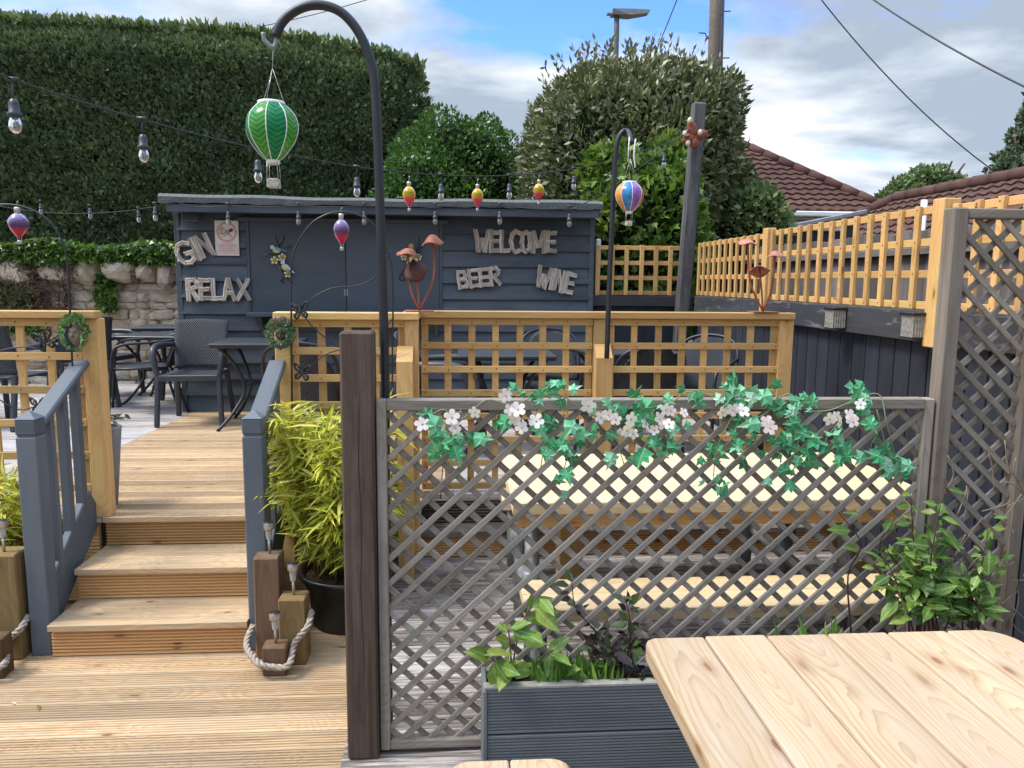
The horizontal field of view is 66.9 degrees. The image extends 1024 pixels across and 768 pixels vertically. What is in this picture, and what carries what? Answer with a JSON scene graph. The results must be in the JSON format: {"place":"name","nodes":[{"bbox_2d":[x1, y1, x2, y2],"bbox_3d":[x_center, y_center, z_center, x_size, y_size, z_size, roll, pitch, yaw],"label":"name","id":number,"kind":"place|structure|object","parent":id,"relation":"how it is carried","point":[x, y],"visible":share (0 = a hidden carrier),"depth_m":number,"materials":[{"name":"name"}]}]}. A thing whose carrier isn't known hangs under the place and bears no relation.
{"place":"outdoors","nodes":[
{"label":"outdoors","id":0,"kind":"place"},
{"bbox_2d":[0,595,347,767],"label":"deck","id":1,"kind":"structure","parent":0,"point":[202,710],"depth_m":3.12,"materials":[{"name":"wood"}]},
{"bbox_2d":[0,631,13,678],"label":"timber stump","id":2,"kind":"object","parent":1,"relation":"on","point":[6,646],"visible":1,"depth_m":3.38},
{"bbox_2d":[0,613,29,670],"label":"rope","id":3,"kind":"object","parent":2,"relation":"attached to","point":[23,624],"visible":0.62,"depth_m":3.48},
{"bbox_2d":[0,546,31,659],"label":"timber stump","id":4,"kind":"object","parent":1,"relation":"on","point":[14,608],"visible":0.59,"depth_m":3.49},
{"bbox_2d":[0,519,7,551],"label":"solar light","id":5,"kind":"object","parent":4,"relation":"on","point":[3,524],"visible":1,"depth_m":3.48,"materials":[{"name":"metal"}]},
{"bbox_2d":[14,360,97,655],"bbox_3d":[-2.177,0.558,3.785,0.090,1.310,0.635,0,8,-4],"label":"stair railing","id":6,"kind":"object","parent":1,"relation":"on","point":[54,557],"visible":0.94,"depth_m":3.61,"materials":[{"name":"grey paint"}]},
{"bbox_2d":[0,204,72,411],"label":"hook","id":7,"kind":"object","parent":6,"relation":"attached to","point":[44,340],"visible":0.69,"depth_m":3.83,"materials":[{"name":"black metal"}]},
{"bbox_2d":[7,201,29,243],"bbox_3d":[-2.401,-0.786,3.768,0.093,0.207,0.093,0,8,-4],"label":"glass balloon","id":8,"kind":"object","parent":7,"relation":"attached to","point":[18,223],"visible":1,"depth_m":3.75,"materials":[{"name":"glass"}]},
{"bbox_2d":[47,521,249,655],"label":"wooden steps","id":9,"kind":"structure","parent":1,"relation":"on","point":[163,568],"depth_m":3.80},
{"bbox_2d":[241,360,286,649],"bbox_3d":[-1.199,0.557,3.855,0.090,1.312,0.635,0,8,-4],"label":"stair railing","id":10,"kind":"object","parent":1,"relation":"on","point":[256,468],"visible":0.7,"depth_m":3.56,"materials":[{"name":"grey paint"}]},
{"bbox_2d":[253,549,284,658],"bbox_3d":[-1.116,1.014,3.575,0.118,0.483,0.122,0,8,-4],"label":"timber stump","id":11,"kind":"object","parent":1,"relation":"on","point":[269,578],"visible":0.56,"depth_m":3.51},
{"bbox_2d":[263,521,273,553],"bbox_3d":[-1.108,0.701,3.533,0.048,0.148,0.048,0,8,-4],"label":"solar light","id":12,"kind":"object","parent":11,"relation":"on","point":[268,527],"visible":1,"depth_m":3.52,"materials":[{"name":"metal"}]},
{"bbox_2d":[262,639,289,675],"bbox_3d":[-1.042,1.210,3.428,0.106,0.136,0.086,0,8,-4],"label":"timber stump","id":13,"kind":"object","parent":1,"relation":"on","point":[276,653],"visible":0.78,"depth_m":3.39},
{"bbox_2d":[269,610,280,643],"bbox_3d":[-1.042,1.073,3.409,0.050,0.143,0.050,0,8,-4],"label":"solar light","id":14,"kind":"object","parent":13,"relation":"on","point":[274,617],"visible":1,"depth_m":3.39,"materials":[{"name":"plastic"}]},
{"bbox_2d":[278,590,310,664],"bbox_3d":[-0.989,1.108,3.524,0.121,0.314,0.111,0,8,-4],"label":"timber stump","id":15,"kind":"object","parent":1,"relation":"on","point":[294,609],"visible":0.76,"depth_m":3.47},
{"bbox_2d":[243,609,314,670],"bbox_3d":[-1.047,1.129,3.451,0.314,0.209,0.240,0,8,-4],"label":"rope","id":16,"kind":"object","parent":15,"relation":"attached to","point":[256,662],"visible":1,"depth_m":3.42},
{"bbox_2d":[287,562,298,594],"bbox_3d":[-0.987,0.880,3.494,0.050,0.148,0.050,0,8,-4],"label":"solar light","id":17,"kind":"object","parent":15,"relation":"on","point":[292,568],"visible":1,"depth_m":3.48,"materials":[{"name":"plastic"}]},
{"bbox_2d":[298,558,397,633],"bbox_3d":[-0.830,1.067,3.948,0.494,0.279,0.494,0,8,-4],"label":"plant pot","id":18,"kind":"object","parent":1,"relation":"on","point":[327,598],"visible":0.38,"depth_m":3.78,"materials":[{"name":"black plastic"}]},
{"bbox_2d":[254,388,416,583],"bbox_3d":[-0.885,0.484,3.846,0.854,1.006,0.887,0,8,-4],"label":"bamboo plant","id":19,"kind":"object","parent":18,"relation":"in","point":[310,478],"visible":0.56,"depth_m":3.69,"materials":[{"name":"green plant"}]},
{"bbox_3d":[-2.630,1.042,3.866,0.391,0.319,0.391,0,8,-4],"label":"plant pot","id":20,"kind":"object","parent":1,"relation":"on","visible":0},
{"bbox_2d":[0,453,22,545],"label":"bamboo plant","id":21,"kind":"object","parent":20,"relation":"in","point":[10,507],"visible":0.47,"depth_m":3.82,"materials":[{"name":"green plant"}]},
{"bbox_2d":[60,412,444,521],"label":"raised deck","id":22,"kind":"structure","parent":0,"point":[188,467],"depth_m":4.98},
{"bbox_2d":[90,423,121,503],"bbox_3d":[-2.245,0.450,4.249,0.210,0.437,0.210,0,8,-4],"label":"plant pot","id":23,"kind":"object","parent":22,"relation":"on","point":[116,430],"visible":0.2,"depth_m":4.23,"materials":[{"name":"plastic"}]},
{"bbox_2d":[149,319,235,427],"bbox_3d":[-2.753,-0.111,6.753,0.630,0.883,0.627,-1,8,-8],"label":"armchair","id":24,"kind":"object","parent":22,"relation":"on","point":[193,338],"visible":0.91,"depth_m":6.92,"materials":[{"name":"grey plastic"}]},
{"bbox_2d":[207,338,307,431],"bbox_3d":[-2.142,-0.007,6.643,0.700,0.733,0.700,0,8,-7],"label":"bistro table","id":25,"kind":"object","parent":22,"relation":"on","point":[237,343],"visible":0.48,"depth_m":6.47,"materials":[{"name":"black metal"}]},
{"bbox_2d":[261,341,340,438],"bbox_3d":[-1.366,0.111,5.284,0.625,0.861,0.714,1,8,1],"label":"armchair","id":26,"kind":"object","parent":22,"relation":"on","point":[309,391],"visible":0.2,"depth_m":5.00,"materials":[{"name":"black metal"}]},
{"bbox_2d":[394,331,486,458],"bbox_3d":[-0.519,0.065,5.589,0.627,0.883,0.631,1,8,6],"label":"armchair","id":27,"kind":"object","parent":22,"relation":"on","point":[436,359],"visible":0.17,"depth_m":5.76,"materials":[{"name":"grey plastic"}]},
{"bbox_2d":[101,469,502,548],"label":"ground","id":28,"kind":"structure","parent":0,"point":[104,533],"depth_m":5.61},
{"bbox_2d":[0,260,177,383],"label":"stone wall","id":29,"kind":"structure","parent":28,"relation":"on","point":[151,298],"depth_m":9.16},
{"bbox_2d":[0,247,88,309],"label":"dry twigs","id":30,"kind":"object","parent":29,"relation":"hanging from","point":[58,284],"visible":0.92,"depth_m":8.92,"materials":[{"name":"brown plant"}]},
{"bbox_2d":[0,235,175,337],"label":"ivy mat","id":31,"kind":"object","parent":29,"relation":"on","point":[35,252],"visible":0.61,"depth_m":8.91,"materials":[{"name":"green plant"}]},
{"bbox_2d":[0,8,435,245],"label":"conifer hedge","id":32,"kind":"object","parent":28,"relation":"on","point":[59,154],"visible":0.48,"depth_m":10.81,"materials":[{"name":"green plant"}]},
{"bbox_2d":[365,102,529,199],"bbox_3d":[-0.938,-1.740,10.999,2.460,4.194,2.309,0,8,-4],"label":"shrub","id":33,"kind":"object","parent":28,"relation":"on","point":[465,146],"visible":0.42,"depth_m":10.21,"materials":[{"name":"green plant"}]},
{"bbox_2d":[606,8,650,59],"bbox_3d":[3.131,-5.653,21.720,1.183,9.152,0.400,0,8,-4],"label":"street lamp","id":34,"kind":"object","parent":28,"relation":"on","point":[616,14],"visible":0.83,"depth_m":21.06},
{"bbox_2d":[512,32,762,288],"bbox_3d":[1.586,-1.795,9.581,3.173,4.702,2.722,0,8,-4],"label":"laurel tree","id":35,"kind":"object","parent":28,"relation":"on","point":[607,97],"visible":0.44,"depth_m":8.63,"materials":[{"name":"green plant"}]},
{"bbox_2d":[570,125,727,336],"bbox_3d":[1.421,-1.038,8.461,1.862,3.500,1.280,0,8,-4],"label":"ivy shrub","id":36,"kind":"object","parent":28,"relation":"on","point":[655,217],"visible":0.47,"depth_m":8.02,"materials":[{"name":"green plant"}]},
{"bbox_2d":[699,0,730,67],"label":"utility pole","id":37,"kind":"object","parent":28,"relation":"on","point":[716,31],"visible":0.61,"depth_m":16.41,"materials":[{"name":"brown wood"}]},
{"bbox_2d":[714,177,797,256],"bbox_3d":[2.799,-0.875,9.106,0.993,3.030,1.034,7,10,41],"label":"shrub","id":38,"kind":"object","parent":28,"relation":"on","point":[761,208],"visible":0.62,"depth_m":8.69,"materials":[{"name":"green plant"}]},
{"bbox_2d":[688,140,879,342],"bbox_3d":[4.189,-3.610,19.318,7.356,5.798,6.798,0,8,-4],"label":"bungalow","id":39,"kind":"object","parent":28,"relation":"on","point":[810,194],"visible":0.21,"depth_m":16.80,"materials":[{"name":"tile"}]},
{"bbox_2d":[713,210,866,296],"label":"outbuilding","id":40,"kind":"structure","parent":28,"relation":"on","point":[849,232],"depth_m":10.75,"materials":[{"name":"white paint"}]},
{"bbox_2d":[693,296,1023,642],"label":"board fence","id":41,"kind":"object","parent":28,"relation":"on","point":[871,349],"visible":0.27,"depth_m":4.24,"materials":[{"name":"paint"}]},
{"bbox_2d":[823,307,847,328],"bbox_3d":[1.901,-0.389,4.560,0.090,0.127,0.120,0,8,-4],"label":"wall light","id":42,"kind":"object","parent":41,"relation":"attached to","point":[835,317],"visible":1,"depth_m":4.52,"materials":[{"name":"black metal"}]},
{"bbox_2d":[696,194,1023,347],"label":"trellis fence","id":43,"kind":"object","parent":41,"relation":"on","point":[915,244],"visible":0.91,"depth_m":4.42,"materials":[{"name":"brown wood"}]},
{"bbox_2d":[899,312,926,338],"bbox_3d":[1.957,-0.286,3.771,0.090,0.127,0.120,0,8,-4],"label":"wall light","id":44,"kind":"object","parent":41,"relation":"attached to","point":[912,325],"visible":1,"depth_m":3.73,"materials":[{"name":"black metal"}]},
{"bbox_2d":[716,220,1021,315],"bbox_3d":[2.804,-0.047,5.976,0.072,2.214,7.629,0,8,-4],"label":"closeboard fence","id":45,"kind":"object","parent":28,"relation":"on","point":[1005,291],"visible":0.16,"depth_m":6.04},
{"bbox_2d":[874,161,969,198],"bbox_3d":[17.369,-5.880,32.783,4.708,6.912,2.352,0,8,-4],"label":"distant tree","id":46,"kind":"object","parent":28,"relation":"on","point":[928,174],"visible":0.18,"depth_m":32.00,"materials":[{"name":"green plant"}]},
{"bbox_2d":[843,166,1023,235],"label":"bungalow","id":47,"kind":"object","parent":28,"relation":"on","point":[993,185],"visible":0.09,"depth_m":11.35,"materials":[{"name":"tile"}]},
{"bbox_2d":[981,92,1023,173],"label":"conifer tree","id":48,"kind":"object","parent":28,"relation":"on","point":[1010,156],"visible":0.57,"depth_m":26.40,"materials":[{"name":"green plant"}]},
{"bbox_2d":[0,384,752,522],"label":"raised deck","id":49,"kind":"structure","parent":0,"point":[139,411],"depth_m":6.76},
{"bbox_2d":[0,326,60,431],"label":"armchair","id":50,"kind":"object","parent":49,"relation":"on","point":[8,370],"visible":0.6,"depth_m":6.27,"materials":[{"name":"grey plastic"}]},
{"bbox_2d":[0,310,115,516],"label":"trellis balustrade","id":51,"kind":"object","parent":49,"relation":"on","point":[96,415],"visible":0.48,"depth_m":3.97,"materials":[{"name":"brown wood"}]},
{"bbox_2d":[57,311,91,351],"bbox_3d":[-2.193,-0.261,3.875,0.146,0.206,0.154,-6,10,-39],"label":"wreath","id":52,"kind":"object","parent":51,"relation":"attached to","point":[79,329],"visible":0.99,"depth_m":3.85,"materials":[{"name":"plant"}]},
{"bbox_2d":[40,317,121,406],"bbox_3d":[-4.159,-0.223,7.496,0.631,0.883,0.627,-6,10,-39],"label":"armchair","id":53,"kind":"object","parent":49,"relation":"on","point":[110,336],"visible":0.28,"depth_m":7.41,"materials":[{"name":"grey plastic"}]},
{"bbox_2d":[66,328,145,397],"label":"armchair","id":54,"kind":"object","parent":49,"relation":"on","point":[122,356],"visible":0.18,"depth_m":8.38,"materials":[{"name":"grey plastic"}]},
{"bbox_2d":[115,331,180,404],"bbox_3d":[-3.554,-0.142,7.868,0.700,0.733,0.700,1,8,2],"label":"bistro table","id":55,"kind":"object","parent":49,"relation":"on","point":[151,335],"visible":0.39,"depth_m":7.69,"materials":[{"name":"black metal"}]},
{"bbox_2d":[109,335,189,414],"bbox_3d":[-3.409,-0.175,7.282,0.714,0.861,0.625,-3,8,-24],"label":"armchair","id":56,"kind":"object","parent":49,"relation":"on","point":[168,363],"visible":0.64,"depth_m":7.20,"materials":[{"name":"plastic"}]},
{"bbox_2d":[130,324,174,395],"bbox_3d":[-3.723,-0.276,8.546,0.700,0.733,0.700,-1,8,-12],"label":"bistro table","id":57,"kind":"object","parent":49,"relation":"on","point":[157,327],"visible":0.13,"depth_m":8.24,"materials":[{"name":"black metal"}]},
{"bbox_2d":[160,333,174,400],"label":"armchair","id":58,"kind":"object","parent":49,"relation":"on","point":[164,358],"visible":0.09,"depth_m":7.89,"materials":[{"name":"grey plastic"}]},
{"bbox_2d":[1,522,420,600],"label":"deck fascia","id":59,"kind":"structure","parent":49,"relation":"attached to","point":[95,546],"depth_m":4.12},
{"bbox_2d":[158,193,602,411],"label":"garden shed","id":60,"kind":"structure","parent":49,"relation":"on","point":[322,262],"depth_m":7.22,"materials":[{"name":"paint"}]},
{"bbox_2d":[0,200,159,221],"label":"string light","id":61,"kind":"object","parent":60,"relation":"attached to","point":[138,215],"visible":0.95,"depth_m":7.11,"materials":[{"name":"black plastic"}]},
{"bbox_2d":[174,232,216,264],"bbox_3d":[-2.887,-1.233,7.058,0.379,0.306,0.032,0,8,-4],"label":"word sign","id":62,"kind":"object","parent":60,"relation":"attached to","point":[196,243],"visible":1,"depth_m":7.05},
{"bbox_2d":[185,277,251,301],"bbox_3d":[-2.698,-0.866,7.120,0.594,0.232,0.032,0,8,-4],"label":"word sign","id":63,"kind":"object","parent":60,"relation":"attached to","point":[198,285],"visible":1,"depth_m":7.11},
{"bbox_2d":[214,220,239,255],"bbox_3d":[-2.603,-1.332,7.069,0.211,0.315,0.015,0,8,-4],"label":"no smoking sign","id":64,"kind":"object","parent":60,"relation":"attached to","point":[226,240],"visible":1,"depth_m":7.07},
{"bbox_2d":[261,235,294,282],"bbox_3d":[-2.154,-1.145,7.127,0.304,0.440,0.057,0,8,-4],"label":"bird wall art","id":65,"kind":"object","parent":60,"relation":"attached to","point":[283,266],"visible":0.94,"depth_m":7.12},
{"bbox_2d":[157,199,571,226],"bbox_3d":[-1.259,-1.493,6.798,3.602,0.230,0.047,0,8,-4],"label":"string light","id":66,"kind":"object","parent":60,"relation":"attached to","point":[364,221],"visible":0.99,"depth_m":6.79,"materials":[{"name":"black metal"}]},
{"bbox_2d":[456,265,501,289],"bbox_3d":[-0.308,-0.999,7.275,0.432,0.232,0.029,0,8,-4],"label":"word sign","id":67,"kind":"object","parent":60,"relation":"attached to","point":[491,276],"visible":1,"depth_m":7.27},
{"bbox_2d":[473,228,556,253],"bbox_3d":[0.031,-1.336,7.254,0.794,0.242,0.033,0,8,-4],"label":"word sign","id":68,"kind":"object","parent":60,"relation":"attached to","point":[544,242],"visible":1,"depth_m":7.25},
{"bbox_2d":[536,264,576,294],"bbox_3d":[0.422,-0.986,7.330,0.393,0.285,0.032,0,8,-4],"label":"word sign","id":69,"kind":"object","parent":60,"relation":"attached to","point":[563,281],"visible":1,"depth_m":7.32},
{"bbox_2d":[458,349,556,454],"bbox_3d":[-0.058,0.120,5.829,0.700,0.733,0.700,0,8,-4],"label":"bistro table","id":70,"kind":"object","parent":49,"relation":"on","point":[532,355],"visible":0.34,"depth_m":5.60,"materials":[{"name":"black metal"}]},
{"bbox_2d":[523,327,583,421],"bbox_3d":[0.330,-0.009,6.289,0.625,0.861,0.714,0,8,-4],"label":"armchair","id":71,"kind":"object","parent":49,"relation":"on","point":[552,335],"visible":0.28,"depth_m":6.51,"materials":[{"name":"black metal"}]},
{"bbox_2d":[569,349,677,434],"bbox_3d":[0.865,0.092,6.094,0.700,0.733,0.700,-1,8,-14],"label":"bistro table","id":72,"kind":"object","parent":49,"relation":"on","point":[618,353],"visible":0.05,"depth_m":5.94,"materials":[{"name":"black metal"}]},
{"bbox_2d":[573,349,685,452],"bbox_3d":[0.830,0.129,5.293,0.625,0.861,0.714,-1,8,-14],"label":"armchair","id":73,"kind":"object","parent":49,"relation":"on","point":[645,357],"visible":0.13,"depth_m":4.99,"materials":[{"name":"black metal"}]},
{"bbox_2d":[593,245,691,383],"bbox_3d":[1.218,-0.546,7.566,1.050,1.595,0.090,0,8,-4],"label":"trellis fence","id":74,"kind":"object","parent":49,"relation":"on","point":[622,334],"visible":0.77,"depth_m":7.49,"materials":[{"name":"brown wood"}]},
{"bbox_2d":[635,333,739,443],"bbox_3d":[1.339,0.071,5.755,0.625,0.861,0.714,6,9,35],"label":"armchair","id":75,"kind":"object","parent":49,"relation":"on","point":[714,358],"visible":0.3,"depth_m":5.94,"materials":[{"name":"black metal"}]},
{"bbox_2d":[672,102,705,350],"bbox_3d":[1.653,-0.968,7.427,0.301,3.310,0.150,6,10,38],"label":"leaning post","id":76,"kind":"object","parent":49,"relation":"on","point":[689,216],"visible":0.58,"depth_m":7.29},
{"bbox_2d":[0,74,689,200],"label":"string light","id":77,"kind":"object","parent":76,"relation":"hanging from","point":[15,115],"visible":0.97,"depth_m":3.29,"materials":[{"name":"black plastic"}]},
{"bbox_2d":[402,176,415,211],"bbox_3d":[-0.542,-1.002,4.075,0.070,0.184,0.070,0,8,-4],"label":"glass balloon","id":78,"kind":"object","parent":77,"relation":"hanging from","point":[409,194],"visible":1,"depth_m":4.06,"materials":[{"name":"glass"}]},
{"bbox_2d":[471,180,482,210],"bbox_3d":[-0.201,-1.096,4.491,0.069,0.183,0.069,0,8,-4],"label":"glass balloon","id":79,"kind":"object","parent":77,"relation":"attached to","point":[477,195],"visible":1,"depth_m":4.47,"materials":[{"name":"glass"}]},
{"bbox_2d":[682,117,707,148],"bbox_3d":[1.663,-2.280,7.040,0.244,0.274,0.092,0,8,-4],"label":"star ornament","id":80,"kind":"object","parent":76,"relation":"attached to","point":[694,137],"visible":1,"depth_m":7.03,"materials":[{"name":"metal"}]},
{"bbox_2d":[0,0,1023,198],"label":"sky","id":81,"kind":"structure","parent":0,"point":[821,104],"materials":[{"name":"blue"}]},
{"bbox_2d":[340,550,952,767],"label":"worn deck","id":82,"kind":"structure","parent":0,"point":[452,757],"depth_m":3.54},
{"bbox_2d":[261,0,392,734],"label":"shepherd hook","id":83,"kind":"object","parent":82,"relation":"on","point":[286,17],"visible":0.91,"depth_m":2.41,"materials":[{"name":"black metal"}]},
{"bbox_2d":[245,49,298,188],"bbox_3d":[-0.740,-0.820,2.386,0.162,0.423,0.162,0,8,-4],"label":"balloon lantern","id":84,"kind":"object","parent":83,"relation":"hanging from","point":[272,127],"visible":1,"depth_m":2.34,"materials":[{"name":"green glass"}]},
{"bbox_2d":[339,330,380,758],"bbox_3d":[-0.490,0.536,2.520,0.102,1.417,0.101,0,8,-4],"label":"wooden post","id":85,"kind":"object","parent":82,"relation":"on","point":[357,352],"visible":0.99,"depth_m":2.47,"materials":[{"name":"brown wood"}]},
{"bbox_2d":[273,310,795,578],"bbox_3d":[0.220,0.300,4.371,2.937,1.408,0.570,0,8,-4],"label":"trellis balustrade","id":86,"kind":"object","parent":82,"relation":"on","point":[598,369],"visible":0.5,"depth_m":4.52,"materials":[{"name":"brown wood"}]},
{"bbox_2d":[263,315,297,349],"bbox_3d":[-1.173,-0.261,3.944,0.148,0.178,0.152,6,9,36],"label":"wreath","id":87,"kind":"object","parent":86,"relation":"attached to","point":[286,332],"visible":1,"depth_m":3.91,"materials":[{"name":"plant"}]},
{"bbox_2d":[289,211,393,434],"bbox_3d":[-0.871,-0.197,3.942,0.537,1.342,0.039,0,8,-4],"label":"garden stake","id":88,"kind":"object","parent":86,"relation":"attached to","point":[302,312],"visible":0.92,"depth_m":3.92,"materials":[{"name":"black metal"}]},
{"bbox_2d":[333,208,349,250],"bbox_3d":[-0.855,-0.776,3.880,0.080,0.213,0.080,0,8,-4],"label":"glass balloon","id":89,"kind":"object","parent":88,"relation":"attached to","point":[341,229],"visible":1,"depth_m":3.86,"materials":[{"name":"glass"}]},
{"bbox_2d":[396,234,443,311],"bbox_3d":[-0.490,-0.592,4.134,0.251,0.409,0.120,0,8,-4],"label":"mushroom sculpture","id":90,"kind":"object","parent":86,"relation":"on","point":[415,271],"visible":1,"depth_m":4.12,"materials":[{"name":"red metal"}]},
{"bbox_2d":[604,128,635,358],"bbox_3d":[0.597,-0.768,4.279,0.125,1.270,0.137,0,8,-4],"label":"shepherd hook","id":91,"kind":"object","parent":86,"relation":"attached to","point":[626,131],"visible":1,"depth_m":4.30,"materials":[{"name":"black metal"}]},
{"bbox_2d":[615,144,643,225],"bbox_3d":[0.638,-1.080,4.200,0.156,0.436,0.156,0,8,-4],"label":"balloon lantern","id":92,"kind":"object","parent":91,"relation":"hanging from","point":[629,195],"visible":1,"depth_m":4.16,"materials":[{"name":"multicoloured paint"}]},
{"bbox_2d":[738,239,782,312],"bbox_3d":[1.459,-0.639,4.571,0.273,0.430,0.120,0,8,-4],"label":"mushroom sculpture","id":93,"kind":"object","parent":86,"relation":"on","point":[759,271],"visible":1,"depth_m":4.57,"materials":[{"name":"red metal"}]},
{"bbox_2d":[481,662,698,767],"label":"planter box","id":94,"kind":"object","parent":82,"relation":"on","point":[613,723],"visible":0.34,"depth_m":2.46,"materials":[{"name":"wood"}]},
{"bbox_2d":[463,592,610,690],"bbox_3d":[0.099,0.848,2.464,0.510,0.358,0.189,0,8,-4],"label":"raspberry plant","id":95,"kind":"object","parent":94,"relation":"in","point":[501,674],"visible":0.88,"depth_m":2.46,"materials":[{"name":"green plant"}]},
{"bbox_2d":[529,648,628,682],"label":"blade plant","id":96,"kind":"object","parent":94,"relation":"in","point":[610,672],"visible":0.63,"depth_m":2.47,"materials":[{"name":"green plant"}]},
{"bbox_2d":[553,568,654,679],"bbox_3d":[0.308,0.804,2.509,0.359,0.406,0.142,1,8,3],"label":"dark leaved shrub","id":97,"kind":"object","parent":94,"relation":"in","point":[596,644],"visible":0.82,"depth_m":2.50,"materials":[{"name":"purple plant"}]},
{"bbox_2d":[772,615,842,635],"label":"blade plant","id":98,"kind":"object","parent":94,"relation":"in","point":[833,629],"visible":0.2,"depth_m":2.58,"materials":[{"name":"green plant"}]},
{"bbox_2d":[421,498,836,556],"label":"wooden steps","id":99,"kind":"structure","parent":82,"relation":"on","point":[496,547],"depth_m":4.53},
{"bbox_2d":[376,397,934,749],"bbox_3d":[0.482,0.637,2.609,1.843,1.192,0.046,0,8,-4],"label":"lattice screen","id":100,"kind":"object","parent":82,"relation":"on","point":[918,476],"visible":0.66,"depth_m":2.58,"materials":[{"name":"wood"}]},
{"bbox_2d":[414,369,916,502],"bbox_3d":[0.519,0.169,2.502,1.659,0.443,0.179,0,8,-4],"label":"flower garland","id":101,"kind":"object","parent":100,"relation":"attached to","point":[891,464],"visible":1,"depth_m":2.48,"materials":[{"name":"plastic"}]},
{"bbox_2d":[827,510,910,632],"bbox_3d":[1.206,0.637,2.621,0.302,0.437,0.119,1,8,2],"label":"trailing stem","id":102,"kind":"object","parent":100,"relation":"attached to","point":[887,524],"visible":0.77,"depth_m":2.61,"materials":[{"name":"green plant"}]},
{"bbox_2d":[862,487,1013,631],"bbox_3d":[1.405,0.610,2.510,0.532,0.539,0.259,0,8,-4],"label":"climbing plant","id":103,"kind":"object","parent":100,"relation":"attached to","point":[923,594],"visible":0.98,"depth_m":2.51,"materials":[{"name":"green plant"}]},
{"bbox_2d":[934,440,1023,634],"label":"dry stems","id":104,"kind":"object","parent":103,"relation":"attached to","point":[1013,504],"visible":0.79,"depth_m":2.56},
{"bbox_2d":[453,630,1023,767],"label":"picnic table","id":105,"kind":"object","parent":82,"relation":"on","point":[939,699],"visible":1,"depth_m":1.57,"materials":[{"name":"brown wood"}]},
{"bbox_2d":[500,452,978,661],"bbox_3d":[0.862,0.749,3.538,1.802,0.750,1.602,0,8,-4],"label":"picnic table","id":106,"kind":"object","parent":82,"relation":"on","point":[631,497],"visible":0.37,"depth_m":3.01,"materials":[{"name":"brown wood"}]},
{"bbox_2d":[916,207,1023,636],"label":"lattice screen","id":107,"kind":"object","parent":82,"relation":"on","point":[953,291],"visible":0.63,"depth_m":2.60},
{"bbox_2d":[821,0,995,171],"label":"overhead cable","id":108,"kind":"object","parent":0,"point":[902,91],"visible":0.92,"depth_m":14.71,"materials":[{"name":"rubber"}]},
{"bbox_2d":[873,0,1023,86],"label":"overhead cable","id":109,"kind":"object","parent":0,"point":[957,51],"visible":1,"depth_m":9.85,"materials":[{"name":"rubber"}]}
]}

